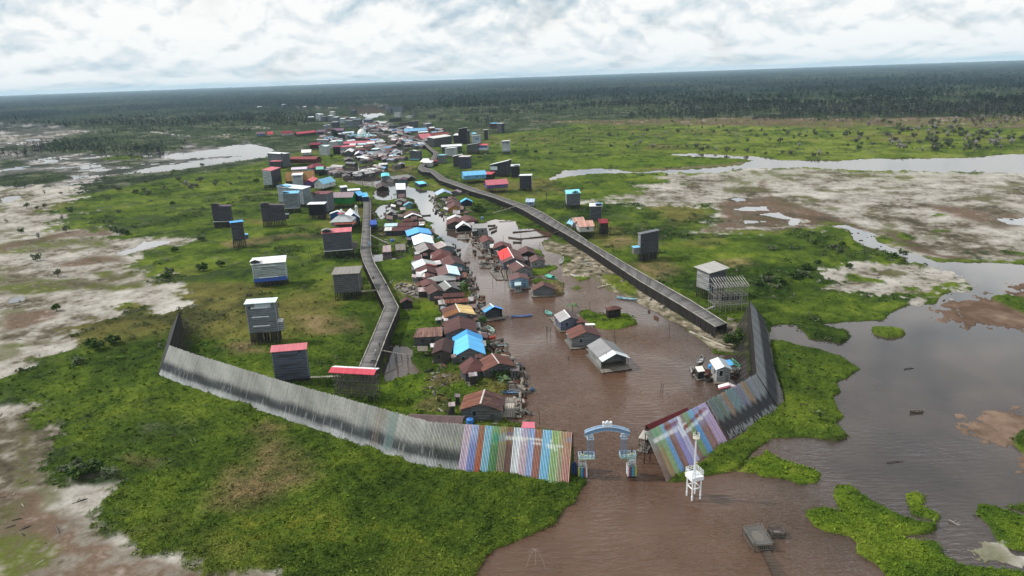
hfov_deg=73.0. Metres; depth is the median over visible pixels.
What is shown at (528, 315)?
wooden boat
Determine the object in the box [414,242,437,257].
floating house
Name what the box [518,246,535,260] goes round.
floating house
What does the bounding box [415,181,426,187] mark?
houseboat
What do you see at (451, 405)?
lean to
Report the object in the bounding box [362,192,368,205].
stall
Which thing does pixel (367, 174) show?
floating house
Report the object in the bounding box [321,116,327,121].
tower house
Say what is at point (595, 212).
tower house
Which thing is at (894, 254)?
shrub tree
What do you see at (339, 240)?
tower house
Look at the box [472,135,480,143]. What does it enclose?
tower house
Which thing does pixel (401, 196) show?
lean to
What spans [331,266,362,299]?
tower house
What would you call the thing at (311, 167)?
stilt house
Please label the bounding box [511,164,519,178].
tower house
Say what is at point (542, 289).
floating house
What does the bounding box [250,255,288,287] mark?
tower house
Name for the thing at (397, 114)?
tower house
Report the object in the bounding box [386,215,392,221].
lean to
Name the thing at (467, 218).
floating house
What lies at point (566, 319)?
floating house
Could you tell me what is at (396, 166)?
floating house
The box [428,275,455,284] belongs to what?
floating house
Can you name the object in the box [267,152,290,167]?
tower house
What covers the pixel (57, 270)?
shrub tree
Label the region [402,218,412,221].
floating house
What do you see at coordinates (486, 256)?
wooden raft
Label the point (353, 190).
stilt house
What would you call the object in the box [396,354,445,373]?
mooring poles
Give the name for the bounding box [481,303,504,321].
floating house
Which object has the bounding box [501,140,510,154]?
tower house
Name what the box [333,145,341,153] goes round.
tower house
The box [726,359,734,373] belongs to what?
tarp roof
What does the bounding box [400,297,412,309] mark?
floating house
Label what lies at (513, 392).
wooden boat
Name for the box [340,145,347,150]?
tower house
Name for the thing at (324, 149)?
tower house
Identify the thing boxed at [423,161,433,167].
tower house
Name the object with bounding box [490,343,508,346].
wooden boat
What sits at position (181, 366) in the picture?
wave barrier
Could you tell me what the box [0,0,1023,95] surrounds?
sky
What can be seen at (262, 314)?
tower house
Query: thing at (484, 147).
tower house
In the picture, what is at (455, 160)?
tower house
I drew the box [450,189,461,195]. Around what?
floating house
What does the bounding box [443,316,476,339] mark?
floating house
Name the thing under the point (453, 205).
floating house
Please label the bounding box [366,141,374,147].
stilt house
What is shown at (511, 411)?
wooden raft
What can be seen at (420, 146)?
floating house
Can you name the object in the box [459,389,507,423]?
floating house
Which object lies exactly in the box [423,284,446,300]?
floating house
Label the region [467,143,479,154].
tower house
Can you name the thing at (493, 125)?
tower house
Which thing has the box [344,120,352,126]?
tower house
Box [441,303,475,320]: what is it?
floating house
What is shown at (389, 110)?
tower house
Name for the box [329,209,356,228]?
mosque
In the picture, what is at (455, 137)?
tower house
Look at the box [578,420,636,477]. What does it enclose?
gateway
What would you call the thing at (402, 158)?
floating house
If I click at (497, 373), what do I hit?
bush
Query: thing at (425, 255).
lean to
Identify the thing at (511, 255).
floating house
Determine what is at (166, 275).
shrub tree
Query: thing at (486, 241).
floating house
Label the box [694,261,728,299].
tower house
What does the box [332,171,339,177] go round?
floating house
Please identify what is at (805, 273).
shrub tree
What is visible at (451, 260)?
floating house
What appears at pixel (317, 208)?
tower house
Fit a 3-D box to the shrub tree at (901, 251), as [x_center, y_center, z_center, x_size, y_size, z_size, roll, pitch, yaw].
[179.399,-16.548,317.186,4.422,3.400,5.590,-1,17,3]
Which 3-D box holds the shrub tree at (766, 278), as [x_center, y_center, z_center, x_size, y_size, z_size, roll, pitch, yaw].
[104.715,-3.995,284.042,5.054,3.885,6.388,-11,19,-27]
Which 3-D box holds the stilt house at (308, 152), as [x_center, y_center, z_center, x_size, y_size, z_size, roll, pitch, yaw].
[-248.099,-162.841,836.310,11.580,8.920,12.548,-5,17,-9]
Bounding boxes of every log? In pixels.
[522,235,551,238]
[689,330,726,347]
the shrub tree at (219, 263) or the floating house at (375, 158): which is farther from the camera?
the floating house at (375, 158)
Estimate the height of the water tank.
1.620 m
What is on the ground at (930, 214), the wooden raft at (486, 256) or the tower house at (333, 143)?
the tower house at (333, 143)
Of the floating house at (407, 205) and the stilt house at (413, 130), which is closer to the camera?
the floating house at (407, 205)
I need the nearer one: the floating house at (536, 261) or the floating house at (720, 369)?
the floating house at (720, 369)
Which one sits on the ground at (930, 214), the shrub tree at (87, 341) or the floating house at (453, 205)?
the shrub tree at (87, 341)
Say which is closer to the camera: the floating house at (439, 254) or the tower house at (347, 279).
the tower house at (347, 279)
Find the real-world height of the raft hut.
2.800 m
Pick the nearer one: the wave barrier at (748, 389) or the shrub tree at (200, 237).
the wave barrier at (748, 389)
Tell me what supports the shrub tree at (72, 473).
on the ground at (930, 214)
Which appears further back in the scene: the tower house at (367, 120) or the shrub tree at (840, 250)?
the tower house at (367, 120)
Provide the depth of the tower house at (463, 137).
919.80 m
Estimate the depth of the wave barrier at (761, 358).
205.26 m
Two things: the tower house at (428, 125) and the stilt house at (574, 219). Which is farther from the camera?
the tower house at (428, 125)
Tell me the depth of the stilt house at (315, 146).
913.41 m
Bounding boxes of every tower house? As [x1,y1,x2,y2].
[210,203,232,227]
[229,220,248,247]
[243,297,284,344]
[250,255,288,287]
[260,202,288,227]
[262,166,281,187]
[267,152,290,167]
[269,160,282,167]
[270,342,310,381]
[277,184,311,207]
[281,190,300,213]
[291,172,303,184]
[307,202,326,219]
[311,191,334,212]
[316,139,328,144]
[319,145,330,154]
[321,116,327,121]
[321,227,357,257]
[327,115,332,121]
[329,140,337,148]
[331,121,339,126]
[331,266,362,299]
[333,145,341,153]
[339,133,347,138]
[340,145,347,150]
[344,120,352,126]
[352,119,362,126]
[363,119,372,122]
[387,108,392,113]
[389,118,401,121]
[392,106,400,111]
[394,112,401,116]
[399,107,404,112]
[408,121,417,126]
[409,150,421,160]
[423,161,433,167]
[424,123,431,126]
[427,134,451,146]
[438,154,446,162]
[445,147,457,156]
[452,154,461,166]
[453,133,458,142]
[458,130,469,142]
[459,127,467,143]
[459,155,471,168]
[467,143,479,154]
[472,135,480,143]
[478,144,488,153]
[484,129,488,139]
[484,172,494,179]
[489,123,496,127]
[490,159,510,176]
[497,123,504,132]
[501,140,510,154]
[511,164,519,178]
[519,174,531,191]
[565,189,580,209]
[589,202,602,227]
[598,219,608,234]
[632,229,659,261]
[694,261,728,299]
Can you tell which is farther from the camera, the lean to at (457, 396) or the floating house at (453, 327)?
the floating house at (453, 327)
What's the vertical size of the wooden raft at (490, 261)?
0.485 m
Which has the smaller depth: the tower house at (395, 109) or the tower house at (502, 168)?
the tower house at (502, 168)
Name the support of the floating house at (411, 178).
on the water
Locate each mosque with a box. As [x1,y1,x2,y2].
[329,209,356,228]
[352,129,373,137]
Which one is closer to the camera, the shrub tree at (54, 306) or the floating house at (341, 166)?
the shrub tree at (54, 306)
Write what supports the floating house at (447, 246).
on the water
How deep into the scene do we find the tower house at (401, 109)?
1821.58 m
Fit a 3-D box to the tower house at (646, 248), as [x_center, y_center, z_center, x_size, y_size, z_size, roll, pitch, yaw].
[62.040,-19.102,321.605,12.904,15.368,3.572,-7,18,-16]
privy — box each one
[462,272,467,282]
[514,281,521,292]
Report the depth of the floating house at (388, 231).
392.75 m
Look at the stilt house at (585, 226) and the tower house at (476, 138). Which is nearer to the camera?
the stilt house at (585, 226)
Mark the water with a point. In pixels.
(614, 519)
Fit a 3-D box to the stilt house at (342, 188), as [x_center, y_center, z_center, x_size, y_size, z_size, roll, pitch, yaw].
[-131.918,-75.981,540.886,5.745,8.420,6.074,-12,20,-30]
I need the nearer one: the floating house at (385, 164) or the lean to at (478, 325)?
the lean to at (478, 325)
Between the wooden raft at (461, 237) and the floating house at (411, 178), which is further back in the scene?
the floating house at (411, 178)
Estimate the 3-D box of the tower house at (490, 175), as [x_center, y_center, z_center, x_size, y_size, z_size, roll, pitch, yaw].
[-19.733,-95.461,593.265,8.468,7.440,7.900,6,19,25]
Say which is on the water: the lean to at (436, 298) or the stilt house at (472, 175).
the stilt house at (472, 175)
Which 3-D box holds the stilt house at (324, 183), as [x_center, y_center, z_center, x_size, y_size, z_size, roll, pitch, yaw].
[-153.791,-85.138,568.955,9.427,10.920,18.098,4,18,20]
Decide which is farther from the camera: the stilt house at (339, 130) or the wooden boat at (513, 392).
the stilt house at (339, 130)
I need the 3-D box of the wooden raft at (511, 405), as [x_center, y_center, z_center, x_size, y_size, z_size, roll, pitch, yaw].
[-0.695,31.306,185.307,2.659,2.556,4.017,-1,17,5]
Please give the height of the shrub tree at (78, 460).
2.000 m
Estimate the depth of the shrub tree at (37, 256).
363.37 m
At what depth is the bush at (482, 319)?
245.97 m
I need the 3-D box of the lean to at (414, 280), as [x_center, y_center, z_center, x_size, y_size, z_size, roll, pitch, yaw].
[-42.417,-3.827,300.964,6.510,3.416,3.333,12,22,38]
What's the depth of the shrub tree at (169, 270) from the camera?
325.98 m
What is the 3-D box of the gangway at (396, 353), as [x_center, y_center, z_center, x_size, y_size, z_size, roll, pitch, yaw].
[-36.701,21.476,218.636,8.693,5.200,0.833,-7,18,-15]
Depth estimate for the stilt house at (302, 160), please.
740.32 m
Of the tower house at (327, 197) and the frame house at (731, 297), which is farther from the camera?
the tower house at (327, 197)
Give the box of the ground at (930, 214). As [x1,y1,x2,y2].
[0,60,1023,575]
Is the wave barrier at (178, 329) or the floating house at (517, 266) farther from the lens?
the floating house at (517, 266)
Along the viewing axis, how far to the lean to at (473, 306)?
257.16 m
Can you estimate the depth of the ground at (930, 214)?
330.45 m
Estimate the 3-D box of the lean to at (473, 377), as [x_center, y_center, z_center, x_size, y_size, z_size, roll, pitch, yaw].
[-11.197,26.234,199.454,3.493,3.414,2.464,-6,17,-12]
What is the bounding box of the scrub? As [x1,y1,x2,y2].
[0,113,1023,441]
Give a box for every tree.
[30,252,41,260]
[51,303,60,310]
[53,268,60,275]
[56,464,69,472]
[62,224,69,231]
[65,466,87,480]
[67,459,92,471]
[70,456,81,463]
[71,354,84,364]
[82,337,97,346]
[82,458,103,473]
[88,339,105,349]
[100,465,116,478]
[104,333,120,343]
[108,224,118,230]
[112,227,125,234]
[160,271,170,278]
[164,267,174,274]
[171,246,178,251]
[187,183,197,189]
[195,261,207,270]
[197,234,206,240]
[215,260,224,266]
[323,127,332,135]
[330,129,338,136]
[471,203,486,214]
[754,279,763,284]
[759,273,775,282]
[765,270,773,275]
[768,245,776,249]
[772,283,781,288]
[775,276,786,282]
[787,269,801,277]
[796,268,809,276]
[801,262,812,268]
[828,243,839,247]
[837,247,845,252]
[843,130,850,135]
[890,252,898,257]
[898,248,909,255]
[931,141,940,145]
[943,140,952,145]
[972,142,981,147]
[992,138,998,144]
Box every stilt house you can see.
[256,132,265,136]
[281,131,292,135]
[285,170,314,183]
[290,156,321,165]
[291,167,306,171]
[294,130,316,136]
[301,149,311,155]
[304,177,317,187]
[307,163,325,170]
[309,142,321,149]
[314,176,335,190]
[317,129,329,134]
[330,210,343,220]
[333,128,343,132]
[333,192,355,208]
[338,185,346,191]
[343,140,374,145]
[345,148,353,156]
[345,208,359,226]
[347,188,359,191]
[348,134,357,139]
[354,151,363,156]
[355,191,363,205]
[363,145,370,150]
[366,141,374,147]
[404,128,426,133]
[415,133,430,139]
[429,132,448,135]
[441,144,461,152]
[461,170,486,183]
[484,179,508,192]
[525,199,535,207]
[570,217,584,233]
[575,220,593,238]
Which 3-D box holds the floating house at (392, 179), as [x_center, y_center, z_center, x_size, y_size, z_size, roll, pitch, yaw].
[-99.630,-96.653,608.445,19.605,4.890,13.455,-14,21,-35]
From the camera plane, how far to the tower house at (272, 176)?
590.17 m
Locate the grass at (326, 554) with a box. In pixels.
[0,248,1023,575]
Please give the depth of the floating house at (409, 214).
433.52 m
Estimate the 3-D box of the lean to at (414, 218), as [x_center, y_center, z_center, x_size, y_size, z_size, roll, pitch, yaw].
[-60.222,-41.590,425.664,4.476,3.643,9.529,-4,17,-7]
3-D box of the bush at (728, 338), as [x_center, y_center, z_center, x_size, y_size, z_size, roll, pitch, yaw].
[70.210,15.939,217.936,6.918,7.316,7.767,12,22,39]
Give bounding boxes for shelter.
[417,346,428,356]
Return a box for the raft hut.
[693,366,705,380]
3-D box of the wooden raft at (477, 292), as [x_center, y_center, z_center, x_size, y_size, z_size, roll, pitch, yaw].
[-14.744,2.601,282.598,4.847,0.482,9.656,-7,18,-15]
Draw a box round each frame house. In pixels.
[328,365,380,402]
[706,275,749,311]
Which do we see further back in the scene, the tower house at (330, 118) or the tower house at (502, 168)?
the tower house at (330, 118)
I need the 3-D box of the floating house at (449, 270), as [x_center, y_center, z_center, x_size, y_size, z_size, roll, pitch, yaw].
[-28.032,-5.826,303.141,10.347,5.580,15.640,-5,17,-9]
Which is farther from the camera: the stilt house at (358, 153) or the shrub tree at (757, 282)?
the stilt house at (358, 153)
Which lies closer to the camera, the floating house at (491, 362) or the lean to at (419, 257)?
the floating house at (491, 362)
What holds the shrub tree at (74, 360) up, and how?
on the ground at (930, 214)
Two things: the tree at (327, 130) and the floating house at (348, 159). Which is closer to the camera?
the floating house at (348, 159)
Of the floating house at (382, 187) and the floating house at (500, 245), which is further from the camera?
the floating house at (382, 187)
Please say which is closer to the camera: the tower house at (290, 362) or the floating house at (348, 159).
the tower house at (290, 362)
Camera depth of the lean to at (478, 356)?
210.62 m
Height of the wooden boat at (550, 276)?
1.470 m
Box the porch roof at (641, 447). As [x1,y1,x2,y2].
[636,430,647,453]
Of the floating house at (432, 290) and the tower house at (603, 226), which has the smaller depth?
the floating house at (432, 290)
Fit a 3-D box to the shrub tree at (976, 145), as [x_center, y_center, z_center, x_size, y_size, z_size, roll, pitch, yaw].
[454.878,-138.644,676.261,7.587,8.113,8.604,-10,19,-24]
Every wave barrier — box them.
[158,312,193,372]
[159,345,573,482]
[636,402,726,481]
[706,374,776,439]
[732,300,779,406]
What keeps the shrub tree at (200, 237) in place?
on the ground at (930, 214)
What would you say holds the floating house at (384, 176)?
on the water
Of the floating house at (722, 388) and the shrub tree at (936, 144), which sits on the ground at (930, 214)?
the shrub tree at (936, 144)
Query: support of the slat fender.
on the water
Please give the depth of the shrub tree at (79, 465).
158.57 m
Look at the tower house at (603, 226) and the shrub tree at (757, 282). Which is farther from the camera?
the tower house at (603, 226)
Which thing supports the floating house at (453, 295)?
on the water
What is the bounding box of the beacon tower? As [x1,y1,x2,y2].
[685,430,703,500]
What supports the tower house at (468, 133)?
on the ground at (930, 214)
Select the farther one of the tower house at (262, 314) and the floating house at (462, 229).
the floating house at (462, 229)
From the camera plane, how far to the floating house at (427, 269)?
306.13 m
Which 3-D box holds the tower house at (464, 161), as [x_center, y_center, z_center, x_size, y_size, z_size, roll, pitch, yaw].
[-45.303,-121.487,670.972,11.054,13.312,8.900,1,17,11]
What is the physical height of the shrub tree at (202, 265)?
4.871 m
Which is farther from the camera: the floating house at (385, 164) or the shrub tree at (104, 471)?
the floating house at (385, 164)
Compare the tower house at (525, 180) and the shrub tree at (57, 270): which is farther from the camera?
the tower house at (525, 180)
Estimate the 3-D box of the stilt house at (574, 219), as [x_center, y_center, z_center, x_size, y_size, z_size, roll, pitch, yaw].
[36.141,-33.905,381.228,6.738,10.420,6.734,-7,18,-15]
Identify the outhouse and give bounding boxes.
[435,317,440,324]
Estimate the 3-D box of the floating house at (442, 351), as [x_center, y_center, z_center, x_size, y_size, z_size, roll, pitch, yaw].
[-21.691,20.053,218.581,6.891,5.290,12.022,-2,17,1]
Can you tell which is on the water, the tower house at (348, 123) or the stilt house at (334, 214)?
the stilt house at (334, 214)
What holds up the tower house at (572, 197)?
on the ground at (930, 214)
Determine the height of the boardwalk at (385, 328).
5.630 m
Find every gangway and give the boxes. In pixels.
[310,375,340,384]
[382,350,409,360]
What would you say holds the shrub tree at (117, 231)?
on the ground at (930, 214)
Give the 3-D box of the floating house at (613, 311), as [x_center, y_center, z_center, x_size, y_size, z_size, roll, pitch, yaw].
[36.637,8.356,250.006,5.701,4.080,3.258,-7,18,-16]
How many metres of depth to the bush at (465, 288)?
282.42 m
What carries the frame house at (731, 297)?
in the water
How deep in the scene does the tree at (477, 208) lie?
441.27 m
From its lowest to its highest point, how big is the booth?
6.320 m
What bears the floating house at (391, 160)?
on the water
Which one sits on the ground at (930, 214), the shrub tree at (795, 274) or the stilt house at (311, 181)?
the shrub tree at (795, 274)
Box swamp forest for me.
[0,70,1023,159]
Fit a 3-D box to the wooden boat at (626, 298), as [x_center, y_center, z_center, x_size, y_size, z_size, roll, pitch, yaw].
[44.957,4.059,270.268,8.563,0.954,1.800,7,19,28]
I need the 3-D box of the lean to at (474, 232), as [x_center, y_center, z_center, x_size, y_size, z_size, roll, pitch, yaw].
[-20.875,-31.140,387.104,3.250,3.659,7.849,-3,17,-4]
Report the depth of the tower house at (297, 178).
590.29 m
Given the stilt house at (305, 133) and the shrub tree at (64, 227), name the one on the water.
the stilt house at (305, 133)
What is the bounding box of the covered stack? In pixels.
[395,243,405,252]
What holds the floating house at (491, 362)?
on the water
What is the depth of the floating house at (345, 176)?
617.69 m
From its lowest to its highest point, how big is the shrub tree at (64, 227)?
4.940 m
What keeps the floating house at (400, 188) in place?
on the water
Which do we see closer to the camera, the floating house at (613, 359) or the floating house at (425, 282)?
the floating house at (613, 359)
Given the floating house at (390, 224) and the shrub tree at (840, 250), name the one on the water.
the floating house at (390, 224)
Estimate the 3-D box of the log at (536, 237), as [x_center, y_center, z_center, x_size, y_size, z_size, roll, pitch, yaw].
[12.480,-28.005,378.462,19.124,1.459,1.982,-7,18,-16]
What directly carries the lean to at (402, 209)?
on the water
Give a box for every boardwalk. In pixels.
[358,198,399,382]
[398,133,726,337]
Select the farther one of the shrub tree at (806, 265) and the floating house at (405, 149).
the floating house at (405, 149)
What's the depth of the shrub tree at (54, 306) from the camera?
278.94 m
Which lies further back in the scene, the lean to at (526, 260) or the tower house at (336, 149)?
the tower house at (336, 149)
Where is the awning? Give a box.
[567,219,572,229]
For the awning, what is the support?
on the water
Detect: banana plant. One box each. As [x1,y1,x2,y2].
[498,375,511,385]
[565,303,579,311]
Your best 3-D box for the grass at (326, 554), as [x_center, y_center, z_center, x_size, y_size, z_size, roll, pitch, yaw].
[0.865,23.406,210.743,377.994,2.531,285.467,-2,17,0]
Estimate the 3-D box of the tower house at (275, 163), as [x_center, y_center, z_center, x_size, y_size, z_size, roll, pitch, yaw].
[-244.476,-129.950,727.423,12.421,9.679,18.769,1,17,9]
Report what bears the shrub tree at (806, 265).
on the ground at (930, 214)
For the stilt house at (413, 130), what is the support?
on the water
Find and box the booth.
[370,220,377,232]
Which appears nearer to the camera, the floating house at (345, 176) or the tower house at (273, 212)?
the tower house at (273, 212)
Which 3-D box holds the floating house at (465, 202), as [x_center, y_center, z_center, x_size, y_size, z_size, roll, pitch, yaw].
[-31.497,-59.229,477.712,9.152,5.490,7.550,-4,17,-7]
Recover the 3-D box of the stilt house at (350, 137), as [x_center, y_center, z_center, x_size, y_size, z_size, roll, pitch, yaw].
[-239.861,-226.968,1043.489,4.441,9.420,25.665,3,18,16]
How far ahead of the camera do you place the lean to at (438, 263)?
322.05 m
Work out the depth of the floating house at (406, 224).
403.67 m
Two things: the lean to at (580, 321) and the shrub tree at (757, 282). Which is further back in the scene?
the shrub tree at (757, 282)
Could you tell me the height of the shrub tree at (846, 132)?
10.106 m
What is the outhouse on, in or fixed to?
on the ground at (930, 214)
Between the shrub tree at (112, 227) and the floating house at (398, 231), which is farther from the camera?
the shrub tree at (112, 227)
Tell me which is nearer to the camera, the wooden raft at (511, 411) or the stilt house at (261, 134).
the wooden raft at (511, 411)
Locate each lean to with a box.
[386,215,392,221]
[397,201,401,208]
[398,194,404,198]
[398,214,402,220]
[400,207,405,212]
[411,216,416,221]
[412,274,416,283]
[414,255,421,260]
[416,272,424,284]
[418,287,425,297]
[423,253,427,259]
[434,260,441,266]
[434,296,438,304]
[438,299,444,311]
[448,402,456,414]
[451,354,455,364]
[453,210,459,214]
[454,393,459,404]
[466,304,476,316]
[468,297,473,303]
[468,372,476,385]
[472,229,477,236]
[475,353,483,358]
[476,322,479,330]
[481,333,489,343]
[489,244,493,253]
[510,365,520,379]
[523,256,528,265]
[576,317,584,324]
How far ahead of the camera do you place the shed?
346.05 m
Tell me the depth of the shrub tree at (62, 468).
160.76 m
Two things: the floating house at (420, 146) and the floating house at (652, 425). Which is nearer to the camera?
the floating house at (652, 425)
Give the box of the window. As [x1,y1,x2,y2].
[254,303,270,307]
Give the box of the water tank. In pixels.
[466,417,473,424]
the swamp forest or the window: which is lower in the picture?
the window
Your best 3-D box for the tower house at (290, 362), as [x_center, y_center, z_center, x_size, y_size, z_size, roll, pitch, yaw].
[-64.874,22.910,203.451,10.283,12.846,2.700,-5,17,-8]
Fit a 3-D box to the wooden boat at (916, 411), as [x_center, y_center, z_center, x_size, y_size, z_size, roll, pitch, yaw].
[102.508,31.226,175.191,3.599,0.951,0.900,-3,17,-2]
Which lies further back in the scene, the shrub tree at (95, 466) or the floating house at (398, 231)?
the floating house at (398, 231)
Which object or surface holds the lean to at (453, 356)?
on the water
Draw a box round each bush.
[460,283,468,292]
[478,316,487,325]
[489,369,506,379]
[722,326,747,348]
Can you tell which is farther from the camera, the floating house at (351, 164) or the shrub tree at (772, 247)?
the floating house at (351, 164)
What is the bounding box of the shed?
[383,245,391,257]
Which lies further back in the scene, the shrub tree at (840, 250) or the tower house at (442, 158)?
the tower house at (442, 158)
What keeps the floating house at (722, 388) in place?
on the water
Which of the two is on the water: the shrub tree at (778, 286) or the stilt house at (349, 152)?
the stilt house at (349, 152)
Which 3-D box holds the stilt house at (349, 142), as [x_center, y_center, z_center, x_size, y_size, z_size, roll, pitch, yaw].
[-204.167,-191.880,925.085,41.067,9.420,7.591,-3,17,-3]
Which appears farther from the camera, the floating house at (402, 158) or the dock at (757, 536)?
the floating house at (402, 158)
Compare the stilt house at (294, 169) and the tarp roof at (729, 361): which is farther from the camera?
the stilt house at (294, 169)
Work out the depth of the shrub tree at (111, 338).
239.13 m
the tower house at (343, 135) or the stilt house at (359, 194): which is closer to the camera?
the stilt house at (359, 194)
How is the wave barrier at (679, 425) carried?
on the ground at (930, 214)
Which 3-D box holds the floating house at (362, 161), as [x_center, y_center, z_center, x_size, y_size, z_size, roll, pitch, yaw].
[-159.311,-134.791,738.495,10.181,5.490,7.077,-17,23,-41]
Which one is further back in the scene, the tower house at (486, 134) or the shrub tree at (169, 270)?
the tower house at (486, 134)
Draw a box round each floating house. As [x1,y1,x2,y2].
[327,170,336,175]
[330,164,345,169]
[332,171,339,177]
[342,173,351,180]
[344,157,352,161]
[345,161,357,167]
[352,174,364,180]
[358,159,366,163]
[363,171,374,178]
[367,156,378,160]
[367,158,372,163]
[373,170,382,175]
[375,182,389,192]
[378,163,388,167]
[381,155,391,162]
[381,173,388,180]
[383,158,396,162]
[383,223,397,231]
[384,227,392,235]
[386,209,395,215]
[387,174,409,182]
[391,164,400,169]
[391,226,411,235]
[392,155,407,160]
[394,198,406,204]
[395,183,405,195]
[397,177,407,183]
[397,222,418,226]
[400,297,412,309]
[401,147,409,151]
[402,143,410,147]
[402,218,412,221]
[403,201,413,208]
[403,210,421,220]
[405,227,431,239]
[406,414,465,434]
[407,175,415,180]
[411,233,434,246]
[411,259,436,269]
[413,327,441,346]
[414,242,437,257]
[416,265,436,275]
[417,145,424,148]
[419,278,436,286]
[422,273,435,279]
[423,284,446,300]
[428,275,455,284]
[430,249,451,259]
[431,337,453,363]
[432,241,456,254]
[435,188,451,198]
[436,265,459,275]
[438,280,460,292]
[440,255,465,272]
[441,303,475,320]
[443,292,464,300]
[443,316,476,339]
[445,298,467,306]
[446,214,463,229]
[447,201,461,212]
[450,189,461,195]
[452,329,485,362]
[455,221,470,233]
[458,357,483,383]
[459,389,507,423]
[460,198,472,205]
[461,215,478,225]
[472,223,487,234]
[479,235,493,248]
[479,353,515,379]
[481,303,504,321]
[492,241,511,255]
[497,247,524,270]
[506,261,534,277]
[507,272,530,289]
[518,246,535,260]
[521,422,534,435]
[528,254,545,267]
[531,281,556,297]
[553,310,578,332]
[564,324,600,349]
[585,338,631,373]
[605,306,621,317]
[638,408,688,448]
[710,357,732,384]
[718,382,734,404]
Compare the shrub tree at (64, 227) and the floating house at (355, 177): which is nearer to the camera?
the shrub tree at (64, 227)
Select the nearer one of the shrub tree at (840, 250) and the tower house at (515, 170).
the shrub tree at (840, 250)
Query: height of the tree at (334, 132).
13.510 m
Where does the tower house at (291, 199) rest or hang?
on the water
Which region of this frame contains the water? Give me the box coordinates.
[0,113,1023,575]
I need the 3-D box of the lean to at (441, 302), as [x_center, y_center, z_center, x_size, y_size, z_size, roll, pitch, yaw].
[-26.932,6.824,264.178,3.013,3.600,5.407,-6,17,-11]
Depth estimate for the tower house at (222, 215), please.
429.34 m
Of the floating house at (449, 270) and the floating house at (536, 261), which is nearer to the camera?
the floating house at (449, 270)
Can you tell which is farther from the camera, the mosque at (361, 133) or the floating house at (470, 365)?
the mosque at (361, 133)
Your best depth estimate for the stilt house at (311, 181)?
580.17 m
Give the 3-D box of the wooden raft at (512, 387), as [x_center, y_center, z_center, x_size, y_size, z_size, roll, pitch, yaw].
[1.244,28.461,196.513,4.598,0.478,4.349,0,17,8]
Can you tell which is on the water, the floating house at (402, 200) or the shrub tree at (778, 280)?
the floating house at (402, 200)
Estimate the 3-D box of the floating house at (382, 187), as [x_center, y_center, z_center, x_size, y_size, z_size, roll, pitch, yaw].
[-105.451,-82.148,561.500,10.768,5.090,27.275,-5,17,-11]
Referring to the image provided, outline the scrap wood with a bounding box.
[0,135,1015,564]
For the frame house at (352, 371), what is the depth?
189.42 m
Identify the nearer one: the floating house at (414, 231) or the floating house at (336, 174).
the floating house at (414, 231)
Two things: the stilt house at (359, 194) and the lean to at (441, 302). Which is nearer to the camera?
the lean to at (441, 302)
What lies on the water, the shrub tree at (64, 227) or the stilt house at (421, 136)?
the stilt house at (421, 136)
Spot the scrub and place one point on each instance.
(878, 253)
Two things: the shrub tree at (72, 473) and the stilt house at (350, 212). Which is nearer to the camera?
the shrub tree at (72, 473)
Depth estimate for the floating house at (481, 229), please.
387.99 m
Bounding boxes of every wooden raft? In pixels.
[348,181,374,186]
[401,288,418,297]
[457,234,469,239]
[470,290,481,296]
[479,260,498,267]
[480,252,491,257]
[490,270,508,279]
[504,394,521,417]
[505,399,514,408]
[509,384,523,390]
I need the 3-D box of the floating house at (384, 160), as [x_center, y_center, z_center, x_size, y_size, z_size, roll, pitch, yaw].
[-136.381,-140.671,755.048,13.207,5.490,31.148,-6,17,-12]
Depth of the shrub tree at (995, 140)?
694.28 m
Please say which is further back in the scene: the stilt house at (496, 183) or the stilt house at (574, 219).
the stilt house at (496, 183)
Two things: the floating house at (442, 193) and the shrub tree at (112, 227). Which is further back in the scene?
the floating house at (442, 193)
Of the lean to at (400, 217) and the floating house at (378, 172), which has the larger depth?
the floating house at (378, 172)
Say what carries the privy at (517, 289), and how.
on the wooden raft
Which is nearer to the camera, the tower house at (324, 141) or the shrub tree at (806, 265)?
the shrub tree at (806, 265)
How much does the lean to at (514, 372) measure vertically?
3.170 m
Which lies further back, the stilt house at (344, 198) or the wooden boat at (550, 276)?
the stilt house at (344, 198)
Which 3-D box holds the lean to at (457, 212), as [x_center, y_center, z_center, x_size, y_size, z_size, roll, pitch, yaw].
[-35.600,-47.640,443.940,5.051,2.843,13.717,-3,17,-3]
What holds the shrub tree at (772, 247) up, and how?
on the ground at (930, 214)
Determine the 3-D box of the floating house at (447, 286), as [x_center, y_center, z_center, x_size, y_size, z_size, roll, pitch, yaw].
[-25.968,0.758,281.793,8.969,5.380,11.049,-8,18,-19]
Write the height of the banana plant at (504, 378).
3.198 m
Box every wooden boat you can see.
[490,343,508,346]
[501,388,533,393]
[511,314,531,317]
[545,274,555,278]
[617,296,637,300]
[697,355,702,364]
[910,409,923,412]
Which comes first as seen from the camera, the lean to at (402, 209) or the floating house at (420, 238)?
the floating house at (420, 238)
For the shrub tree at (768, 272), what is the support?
on the ground at (930, 214)
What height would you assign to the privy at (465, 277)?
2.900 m
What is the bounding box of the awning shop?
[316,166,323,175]
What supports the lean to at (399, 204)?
on the water
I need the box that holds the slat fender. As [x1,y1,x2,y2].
[571,461,577,475]
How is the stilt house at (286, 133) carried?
on the water
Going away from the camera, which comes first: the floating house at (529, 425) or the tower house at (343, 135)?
the floating house at (529, 425)

